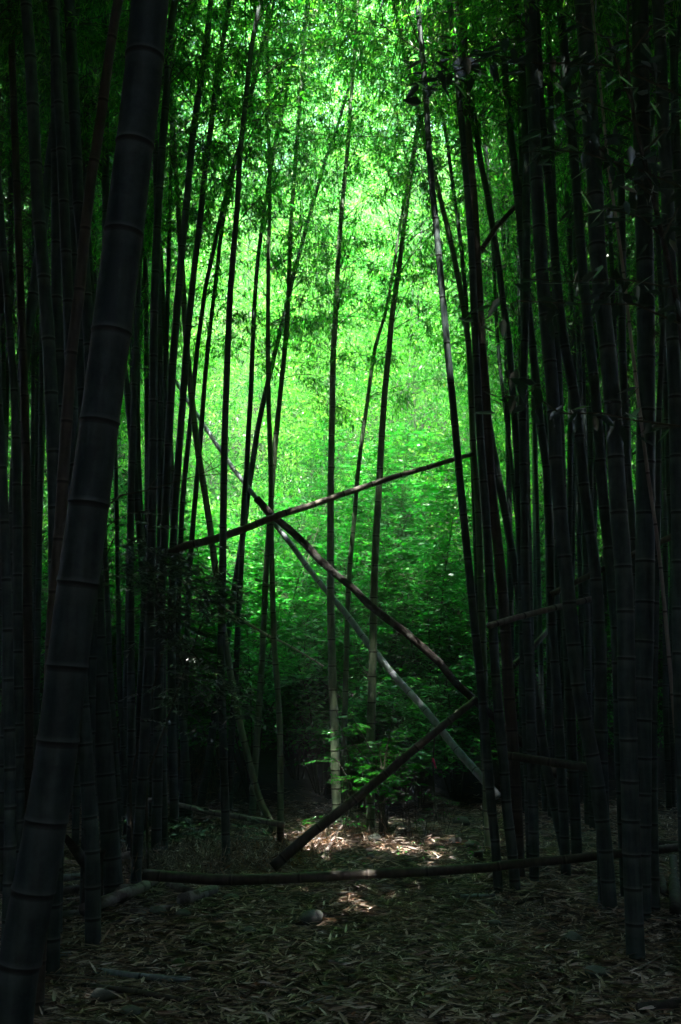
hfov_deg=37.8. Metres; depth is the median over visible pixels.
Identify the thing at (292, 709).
shrub
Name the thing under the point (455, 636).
shrub
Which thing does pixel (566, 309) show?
bamboo
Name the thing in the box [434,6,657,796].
bamboo
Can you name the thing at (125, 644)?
bamboo
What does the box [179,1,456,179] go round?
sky
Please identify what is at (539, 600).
bamboo
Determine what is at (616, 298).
bamboo
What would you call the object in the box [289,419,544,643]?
shrub
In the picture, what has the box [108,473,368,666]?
shrub
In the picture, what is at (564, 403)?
bamboo
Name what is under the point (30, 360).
bamboo
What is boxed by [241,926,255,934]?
rock
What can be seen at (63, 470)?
bamboo
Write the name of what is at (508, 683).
bamboo
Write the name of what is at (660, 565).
bamboo
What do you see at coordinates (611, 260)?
bamboo
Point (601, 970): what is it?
rock
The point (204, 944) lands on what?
stick
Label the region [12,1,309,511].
bamboo
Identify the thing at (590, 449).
bamboo
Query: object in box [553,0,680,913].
bamboo
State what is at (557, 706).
bamboo
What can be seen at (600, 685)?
bamboo
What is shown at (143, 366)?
bamboo
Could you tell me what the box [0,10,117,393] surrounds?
bamboo
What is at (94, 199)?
bamboo
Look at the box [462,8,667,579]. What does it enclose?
bamboo
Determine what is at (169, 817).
ground plant
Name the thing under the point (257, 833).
ground plant
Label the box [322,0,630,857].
bamboo
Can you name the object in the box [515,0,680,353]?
bamboo
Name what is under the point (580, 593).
bamboo
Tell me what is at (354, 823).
ground plant
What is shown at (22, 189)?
bamboo
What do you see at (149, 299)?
bamboo
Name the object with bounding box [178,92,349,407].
bamboo
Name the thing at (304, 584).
shrub
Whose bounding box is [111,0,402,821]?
bamboo
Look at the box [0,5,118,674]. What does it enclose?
bamboo
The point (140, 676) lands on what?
bamboo
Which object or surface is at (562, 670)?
bamboo
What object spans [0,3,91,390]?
bamboo
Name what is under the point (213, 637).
shrub
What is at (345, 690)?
bamboo
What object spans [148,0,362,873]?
bamboo
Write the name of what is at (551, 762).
fallen bamboo
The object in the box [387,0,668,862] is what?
bamboo
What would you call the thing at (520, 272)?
bamboo
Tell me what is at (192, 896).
log
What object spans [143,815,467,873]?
dry grass
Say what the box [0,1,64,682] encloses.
bamboo
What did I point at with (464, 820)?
rock
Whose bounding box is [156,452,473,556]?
fallen bamboo
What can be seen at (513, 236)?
bamboo
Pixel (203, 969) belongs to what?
rock
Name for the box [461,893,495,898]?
stick
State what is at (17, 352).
bamboo
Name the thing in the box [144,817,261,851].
ground plant
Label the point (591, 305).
bamboo
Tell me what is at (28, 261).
bamboo
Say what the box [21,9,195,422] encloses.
bamboo
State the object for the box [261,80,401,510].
bamboo
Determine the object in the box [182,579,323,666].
fallen bamboo
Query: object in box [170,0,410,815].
bamboo
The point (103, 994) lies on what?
rock
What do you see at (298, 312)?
bamboo
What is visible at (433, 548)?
shrub
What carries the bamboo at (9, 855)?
on the ground at (268, 771)
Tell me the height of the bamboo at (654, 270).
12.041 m
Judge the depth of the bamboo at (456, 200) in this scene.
11.42 m
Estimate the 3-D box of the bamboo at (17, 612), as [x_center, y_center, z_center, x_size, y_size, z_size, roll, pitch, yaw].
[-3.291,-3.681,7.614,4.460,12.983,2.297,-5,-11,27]
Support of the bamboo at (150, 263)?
on the ground at (268, 771)
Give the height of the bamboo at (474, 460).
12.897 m
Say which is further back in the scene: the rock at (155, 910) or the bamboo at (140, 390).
the bamboo at (140, 390)
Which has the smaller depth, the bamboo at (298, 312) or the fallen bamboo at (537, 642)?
the fallen bamboo at (537, 642)
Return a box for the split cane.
[184,988,268,996]
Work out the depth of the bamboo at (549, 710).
11.33 m
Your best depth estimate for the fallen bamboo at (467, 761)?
11.04 m
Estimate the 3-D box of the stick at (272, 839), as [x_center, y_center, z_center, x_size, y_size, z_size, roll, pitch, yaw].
[-0.598,3.215,9.764,1.162,0.105,0.052,-4,-11,20]
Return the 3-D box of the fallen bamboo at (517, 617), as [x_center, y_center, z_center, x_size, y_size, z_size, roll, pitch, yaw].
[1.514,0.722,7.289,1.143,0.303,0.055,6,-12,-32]
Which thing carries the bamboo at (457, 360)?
on the ground at (268, 771)
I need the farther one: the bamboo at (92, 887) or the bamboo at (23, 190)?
the bamboo at (23, 190)
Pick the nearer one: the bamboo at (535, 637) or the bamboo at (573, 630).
the bamboo at (573, 630)
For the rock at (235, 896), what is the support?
on the ground at (268, 771)
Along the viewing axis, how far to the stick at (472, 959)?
5.45 m
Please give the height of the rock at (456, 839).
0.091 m
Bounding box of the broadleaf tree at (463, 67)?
[403,0,680,446]
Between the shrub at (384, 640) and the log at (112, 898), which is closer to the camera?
the log at (112, 898)
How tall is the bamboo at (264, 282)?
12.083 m
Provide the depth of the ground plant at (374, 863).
8.55 m
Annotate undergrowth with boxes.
[0,424,674,769]
[64,828,329,892]
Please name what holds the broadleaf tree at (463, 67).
on the ground at (268, 771)
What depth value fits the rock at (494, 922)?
6.36 m
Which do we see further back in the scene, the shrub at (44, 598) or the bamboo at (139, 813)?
the shrub at (44, 598)
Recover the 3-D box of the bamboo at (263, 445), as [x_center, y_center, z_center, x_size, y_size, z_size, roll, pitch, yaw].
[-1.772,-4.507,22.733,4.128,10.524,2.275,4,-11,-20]
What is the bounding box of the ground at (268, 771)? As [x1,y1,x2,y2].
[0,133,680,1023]
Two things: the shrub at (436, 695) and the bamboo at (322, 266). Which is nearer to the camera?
the shrub at (436, 695)
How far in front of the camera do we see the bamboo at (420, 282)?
24.10 m
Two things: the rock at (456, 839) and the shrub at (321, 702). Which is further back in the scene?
the shrub at (321, 702)
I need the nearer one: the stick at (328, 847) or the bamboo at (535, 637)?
the stick at (328, 847)
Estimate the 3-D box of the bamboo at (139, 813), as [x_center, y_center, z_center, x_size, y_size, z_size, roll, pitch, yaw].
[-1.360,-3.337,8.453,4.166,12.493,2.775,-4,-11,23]
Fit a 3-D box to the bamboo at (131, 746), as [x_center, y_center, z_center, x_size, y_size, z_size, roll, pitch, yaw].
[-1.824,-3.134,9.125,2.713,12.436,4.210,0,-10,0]
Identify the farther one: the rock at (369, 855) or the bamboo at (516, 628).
the bamboo at (516, 628)
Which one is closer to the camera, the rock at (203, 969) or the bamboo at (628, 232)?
the rock at (203, 969)
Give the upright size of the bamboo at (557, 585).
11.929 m
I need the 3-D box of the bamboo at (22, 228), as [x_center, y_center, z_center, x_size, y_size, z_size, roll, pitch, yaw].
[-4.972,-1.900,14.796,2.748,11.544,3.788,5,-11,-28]
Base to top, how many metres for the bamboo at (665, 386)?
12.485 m
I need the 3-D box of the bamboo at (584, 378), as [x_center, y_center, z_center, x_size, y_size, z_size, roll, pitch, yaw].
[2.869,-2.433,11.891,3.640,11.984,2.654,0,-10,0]
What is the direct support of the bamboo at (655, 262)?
on the ground at (268, 771)
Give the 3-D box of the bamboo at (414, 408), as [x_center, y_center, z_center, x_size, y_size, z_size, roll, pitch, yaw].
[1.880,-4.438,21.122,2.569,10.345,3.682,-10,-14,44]
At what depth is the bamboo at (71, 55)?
7.66 m
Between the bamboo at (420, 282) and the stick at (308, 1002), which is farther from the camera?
the bamboo at (420, 282)
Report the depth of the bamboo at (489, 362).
14.60 m
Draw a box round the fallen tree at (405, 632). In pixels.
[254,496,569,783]
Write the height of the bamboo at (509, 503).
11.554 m
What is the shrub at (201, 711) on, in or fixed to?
on the ground at (268, 771)
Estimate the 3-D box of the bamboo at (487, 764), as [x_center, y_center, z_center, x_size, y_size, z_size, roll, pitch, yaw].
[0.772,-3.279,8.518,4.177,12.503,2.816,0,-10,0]
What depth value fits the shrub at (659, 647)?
14.07 m
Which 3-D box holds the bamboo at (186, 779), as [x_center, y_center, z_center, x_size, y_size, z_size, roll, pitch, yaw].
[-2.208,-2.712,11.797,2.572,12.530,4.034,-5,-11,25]
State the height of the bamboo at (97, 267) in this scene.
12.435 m
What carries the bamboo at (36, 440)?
on the ground at (268, 771)
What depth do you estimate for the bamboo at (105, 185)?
10.04 m
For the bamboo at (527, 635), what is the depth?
8.20 m
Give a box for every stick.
[81,982,201,1005]
[93,967,190,981]
[190,939,237,953]
[238,837,332,841]
[248,892,298,907]
[288,996,332,1010]
[316,820,344,865]
[336,855,366,858]
[437,957,503,964]
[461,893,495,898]
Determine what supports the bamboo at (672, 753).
on the ground at (268, 771)
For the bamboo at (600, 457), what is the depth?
7.57 m
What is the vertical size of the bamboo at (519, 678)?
12.460 m
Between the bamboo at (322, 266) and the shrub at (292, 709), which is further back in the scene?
the bamboo at (322, 266)
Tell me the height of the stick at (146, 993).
0.045 m
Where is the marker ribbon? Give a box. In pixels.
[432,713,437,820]
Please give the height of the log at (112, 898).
0.124 m
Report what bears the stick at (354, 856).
on the ground at (268, 771)
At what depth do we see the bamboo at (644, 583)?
6.80 m
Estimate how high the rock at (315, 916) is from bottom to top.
0.123 m
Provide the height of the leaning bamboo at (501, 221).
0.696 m
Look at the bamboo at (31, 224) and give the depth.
13.76 m
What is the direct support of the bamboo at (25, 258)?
on the ground at (268, 771)
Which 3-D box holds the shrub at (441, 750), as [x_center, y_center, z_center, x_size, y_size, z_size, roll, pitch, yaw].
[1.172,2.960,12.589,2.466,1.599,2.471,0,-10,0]
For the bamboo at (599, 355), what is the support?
on the ground at (268, 771)
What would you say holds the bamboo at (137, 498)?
on the ground at (268, 771)
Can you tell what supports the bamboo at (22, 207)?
on the ground at (268, 771)
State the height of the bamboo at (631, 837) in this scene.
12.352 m
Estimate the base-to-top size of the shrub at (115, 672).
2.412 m
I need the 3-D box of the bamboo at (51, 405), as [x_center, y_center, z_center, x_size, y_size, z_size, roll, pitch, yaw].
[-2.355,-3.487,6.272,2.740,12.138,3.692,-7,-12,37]
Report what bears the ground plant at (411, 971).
on the ground at (268, 771)
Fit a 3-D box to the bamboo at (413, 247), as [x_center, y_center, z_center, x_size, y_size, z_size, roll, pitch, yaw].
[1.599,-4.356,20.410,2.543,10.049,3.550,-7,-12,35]
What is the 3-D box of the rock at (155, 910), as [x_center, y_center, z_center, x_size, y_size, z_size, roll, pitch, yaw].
[-1.172,2.568,6.382,0.107,0.074,0.087,0,-10,0]
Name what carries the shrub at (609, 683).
on the ground at (268, 771)
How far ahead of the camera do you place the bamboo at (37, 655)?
10.79 m
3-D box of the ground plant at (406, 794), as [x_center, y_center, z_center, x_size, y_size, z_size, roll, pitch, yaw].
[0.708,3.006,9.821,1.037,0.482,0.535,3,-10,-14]
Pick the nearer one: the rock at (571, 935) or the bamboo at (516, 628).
the rock at (571, 935)
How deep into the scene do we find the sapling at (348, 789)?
10.09 m
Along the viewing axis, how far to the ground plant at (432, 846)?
8.97 m
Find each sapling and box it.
[298,710,381,835]
[323,712,430,835]
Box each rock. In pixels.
[91,988,115,1001]
[118,1005,142,1016]
[149,906,165,917]
[173,909,190,918]
[199,966,209,970]
[222,893,240,900]
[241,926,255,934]
[300,909,322,925]
[334,958,345,962]
[366,852,373,858]
[368,833,380,841]
[448,837,461,845]
[452,816,469,826]
[465,840,479,847]
[488,919,501,927]
[561,931,582,942]
[585,965,611,977]
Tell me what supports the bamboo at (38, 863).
on the ground at (268, 771)
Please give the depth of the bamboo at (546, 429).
12.99 m
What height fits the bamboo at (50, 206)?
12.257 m
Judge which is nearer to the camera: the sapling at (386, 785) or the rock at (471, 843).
the rock at (471, 843)
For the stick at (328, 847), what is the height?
0.133 m
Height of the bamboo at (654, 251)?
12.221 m
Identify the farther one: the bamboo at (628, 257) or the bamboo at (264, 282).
the bamboo at (264, 282)
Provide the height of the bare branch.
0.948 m
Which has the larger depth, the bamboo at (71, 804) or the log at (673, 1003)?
the bamboo at (71, 804)
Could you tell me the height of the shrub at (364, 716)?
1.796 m
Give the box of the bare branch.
[104,435,260,560]
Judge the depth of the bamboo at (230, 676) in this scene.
10.80 m
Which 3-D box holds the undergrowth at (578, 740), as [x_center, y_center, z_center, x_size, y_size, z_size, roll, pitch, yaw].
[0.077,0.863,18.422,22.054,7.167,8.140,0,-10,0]
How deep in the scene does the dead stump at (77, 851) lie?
6.56 m
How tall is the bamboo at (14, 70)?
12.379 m
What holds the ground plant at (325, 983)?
on the ground at (268, 771)
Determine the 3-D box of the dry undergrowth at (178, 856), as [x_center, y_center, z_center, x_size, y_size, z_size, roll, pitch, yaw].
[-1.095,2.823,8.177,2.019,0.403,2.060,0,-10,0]
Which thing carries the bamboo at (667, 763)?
on the ground at (268, 771)
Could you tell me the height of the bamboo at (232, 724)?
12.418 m
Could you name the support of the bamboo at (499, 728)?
on the ground at (268, 771)
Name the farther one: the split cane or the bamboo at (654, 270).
the bamboo at (654, 270)
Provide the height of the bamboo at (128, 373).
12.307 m
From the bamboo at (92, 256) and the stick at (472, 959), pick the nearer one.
the stick at (472, 959)
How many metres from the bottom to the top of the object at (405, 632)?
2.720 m
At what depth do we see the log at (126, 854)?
7.92 m
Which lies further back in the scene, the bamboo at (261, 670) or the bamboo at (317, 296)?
the bamboo at (317, 296)
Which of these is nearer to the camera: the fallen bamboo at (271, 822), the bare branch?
the bare branch
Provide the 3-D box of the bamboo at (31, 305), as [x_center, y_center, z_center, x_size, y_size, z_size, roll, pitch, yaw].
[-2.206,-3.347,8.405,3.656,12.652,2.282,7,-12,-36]
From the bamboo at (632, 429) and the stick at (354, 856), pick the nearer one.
the stick at (354, 856)
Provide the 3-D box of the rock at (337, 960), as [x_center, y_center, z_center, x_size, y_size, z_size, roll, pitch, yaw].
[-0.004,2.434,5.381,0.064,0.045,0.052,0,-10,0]
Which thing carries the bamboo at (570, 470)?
on the ground at (268, 771)
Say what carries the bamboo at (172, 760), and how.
on the ground at (268, 771)
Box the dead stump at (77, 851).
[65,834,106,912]
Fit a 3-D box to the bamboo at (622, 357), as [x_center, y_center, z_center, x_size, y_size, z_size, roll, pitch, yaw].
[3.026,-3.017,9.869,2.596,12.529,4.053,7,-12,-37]
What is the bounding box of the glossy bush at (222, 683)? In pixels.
[101,511,271,868]
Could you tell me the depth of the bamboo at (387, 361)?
11.29 m
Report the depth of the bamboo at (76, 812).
10.40 m
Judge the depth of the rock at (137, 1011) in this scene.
4.67 m
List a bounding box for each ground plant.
[98,807,249,849]
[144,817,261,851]
[197,824,271,853]
[296,849,460,869]
[302,804,383,837]
[316,969,356,989]
[363,791,457,839]
[396,840,487,860]
[404,967,456,978]
[419,797,459,825]
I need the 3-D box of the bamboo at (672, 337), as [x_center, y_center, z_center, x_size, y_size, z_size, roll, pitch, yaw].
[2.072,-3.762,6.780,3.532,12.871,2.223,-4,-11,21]
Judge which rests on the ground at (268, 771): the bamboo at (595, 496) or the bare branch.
the bamboo at (595, 496)
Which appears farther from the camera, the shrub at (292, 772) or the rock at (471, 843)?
the shrub at (292, 772)
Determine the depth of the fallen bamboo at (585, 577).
7.63 m
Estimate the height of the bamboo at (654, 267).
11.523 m
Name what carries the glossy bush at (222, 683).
on the ground at (268, 771)
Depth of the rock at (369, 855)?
8.60 m
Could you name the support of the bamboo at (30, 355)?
on the ground at (268, 771)
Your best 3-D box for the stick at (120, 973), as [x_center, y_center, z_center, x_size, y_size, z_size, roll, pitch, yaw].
[-1.058,2.452,5.269,0.562,0.035,0.052,-3,-10,17]
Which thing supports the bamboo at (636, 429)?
on the ground at (268, 771)
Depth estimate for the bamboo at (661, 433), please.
14.46 m
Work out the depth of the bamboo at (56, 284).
6.76 m
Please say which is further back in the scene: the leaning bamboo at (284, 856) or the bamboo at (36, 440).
the bamboo at (36, 440)
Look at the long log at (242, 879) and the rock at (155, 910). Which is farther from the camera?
the long log at (242, 879)
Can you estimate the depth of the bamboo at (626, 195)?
12.02 m
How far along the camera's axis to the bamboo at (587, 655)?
10.95 m
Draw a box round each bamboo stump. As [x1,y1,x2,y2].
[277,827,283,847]
[474,851,483,859]
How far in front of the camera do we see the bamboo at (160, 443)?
9.20 m
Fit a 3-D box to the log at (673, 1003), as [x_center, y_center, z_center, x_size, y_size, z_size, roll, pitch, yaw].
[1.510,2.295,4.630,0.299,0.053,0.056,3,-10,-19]
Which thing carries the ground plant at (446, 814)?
on the ground at (268, 771)
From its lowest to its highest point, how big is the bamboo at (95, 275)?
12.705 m
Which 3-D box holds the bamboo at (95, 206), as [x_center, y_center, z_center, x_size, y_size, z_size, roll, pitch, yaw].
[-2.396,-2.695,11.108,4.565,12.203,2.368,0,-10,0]
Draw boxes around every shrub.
[40,524,250,735]
[41,607,314,782]
[108,470,389,794]
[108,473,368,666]
[135,592,328,802]
[137,584,427,779]
[185,501,428,744]
[210,629,434,794]
[227,501,468,747]
[249,616,545,791]
[267,668,496,808]
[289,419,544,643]
[303,467,532,759]
[338,473,609,672]
[340,682,503,807]
[341,574,669,764]
[383,647,545,799]
[435,543,669,765]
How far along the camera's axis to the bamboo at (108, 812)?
7.23 m
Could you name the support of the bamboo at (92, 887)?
on the ground at (268, 771)
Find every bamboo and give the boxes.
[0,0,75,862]
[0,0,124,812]
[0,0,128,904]
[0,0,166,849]
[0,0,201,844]
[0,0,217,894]
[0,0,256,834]
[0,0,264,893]
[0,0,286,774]
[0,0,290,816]
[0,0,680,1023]
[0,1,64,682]
[0,1,184,642]
[0,2,263,815]
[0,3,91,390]
[0,3,181,685]
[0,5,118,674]
[0,8,147,763]
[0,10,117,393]
[0,23,142,681]
[0,32,50,408]
[0,63,204,450]
[0,363,16,941]
[1,30,149,430]
[1,46,49,425]
[1,51,149,383]
[1,59,171,494]
[1,80,50,423]
[2,3,220,369]
[2,64,201,430]
[2,149,214,410]
[3,9,170,366]
[3,72,62,447]
[3,75,142,576]
[5,0,328,833]
[5,3,246,438]
[5,10,181,371]
[5,47,173,814]
[6,81,227,792]
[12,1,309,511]
[15,12,235,813]
[20,0,61,977]
[20,0,312,826]
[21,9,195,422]
[25,43,181,462]
[28,45,195,435]
[30,20,294,789]
[34,0,122,1015]
[34,0,364,868]
[35,0,297,883]
[41,0,330,835]
[46,0,274,871]
[49,0,118,948]
[49,0,334,777]
[50,0,109,933]
[61,0,250,865]
[62,0,364,848]
[90,1,270,825]
[93,0,380,767]
[96,0,351,826]
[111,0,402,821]
[143,321,500,799]
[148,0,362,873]
[148,0,423,809]
[148,797,284,827]
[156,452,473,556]
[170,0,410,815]
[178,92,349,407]
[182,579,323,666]
[194,127,333,478]
[196,1,431,807]
[204,193,328,381]
[230,78,423,524]
[236,0,578,849]
[240,0,460,824]
[240,115,350,468]
[247,1,559,829]
[250,0,621,830]
[254,0,557,816]
[257,0,574,893]
[261,0,597,893]
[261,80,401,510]
[269,696,477,871]
[272,116,364,400]
[318,0,626,869]
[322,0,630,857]
[323,0,616,909]
[332,119,485,495]
[335,0,680,877]
[343,129,490,418]
[351,97,469,514]
[353,0,600,864]
[359,22,634,813]
[371,14,617,687]
[372,0,598,879]
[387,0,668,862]
[395,0,631,906]
[398,35,634,791]
[400,4,657,501]
[408,0,578,881]
[410,1,565,526]
[411,0,680,899]
[411,25,658,679]
[411,27,662,720]
[414,0,658,787]
[427,8,680,696]
[427,40,585,733]
[428,21,633,815]
[431,65,594,659]
[433,9,672,726]
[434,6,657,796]
[437,0,679,827]
[440,5,677,416]
[445,0,680,620]
[451,4,631,819]
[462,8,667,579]
[468,8,659,831]
[480,2,668,681]
[480,86,657,443]
[481,188,530,253]
[482,0,668,822]
[483,19,680,443]
[485,0,656,456]
[486,595,603,628]
[488,74,655,414]
[490,10,680,473]
[492,139,658,409]
[508,6,680,359]
[508,13,674,783]
[508,752,587,771]
[513,628,547,668]
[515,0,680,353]
[516,0,680,363]
[523,0,645,962]
[530,107,680,780]
[544,0,680,582]
[544,0,680,921]
[548,5,680,398]
[549,105,662,680]
[550,534,670,596]
[552,0,680,740]
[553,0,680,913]
[553,9,676,788]
[557,80,668,511]
[583,79,680,394]
[600,40,680,806]
[604,7,680,811]
[604,42,680,432]
[605,38,670,401]
[616,37,680,376]
[652,0,680,896]
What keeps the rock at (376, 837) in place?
on the ground at (268, 771)
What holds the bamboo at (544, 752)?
on the ground at (268, 771)
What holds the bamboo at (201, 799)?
on the ground at (268, 771)
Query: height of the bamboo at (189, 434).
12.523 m
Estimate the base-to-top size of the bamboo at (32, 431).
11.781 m
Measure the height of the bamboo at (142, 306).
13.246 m
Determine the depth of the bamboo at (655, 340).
13.10 m
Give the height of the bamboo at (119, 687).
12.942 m
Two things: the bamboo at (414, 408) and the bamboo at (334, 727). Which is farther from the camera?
the bamboo at (414, 408)
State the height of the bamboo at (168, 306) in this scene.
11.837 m
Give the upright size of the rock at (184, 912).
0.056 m
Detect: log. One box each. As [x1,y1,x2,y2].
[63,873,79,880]
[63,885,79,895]
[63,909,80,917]
[79,880,150,915]
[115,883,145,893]
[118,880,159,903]
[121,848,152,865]
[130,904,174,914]
[142,843,678,885]
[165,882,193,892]
[176,885,218,905]
[636,998,680,1013]
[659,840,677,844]
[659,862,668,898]
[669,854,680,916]
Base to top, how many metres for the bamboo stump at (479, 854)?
0.095 m
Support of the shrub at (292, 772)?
on the ground at (268, 771)
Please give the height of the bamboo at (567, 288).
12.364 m
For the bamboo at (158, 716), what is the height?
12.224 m
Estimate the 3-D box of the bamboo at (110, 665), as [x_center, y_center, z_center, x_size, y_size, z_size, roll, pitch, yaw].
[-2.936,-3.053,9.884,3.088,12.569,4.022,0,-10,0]
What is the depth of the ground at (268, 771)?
12.88 m

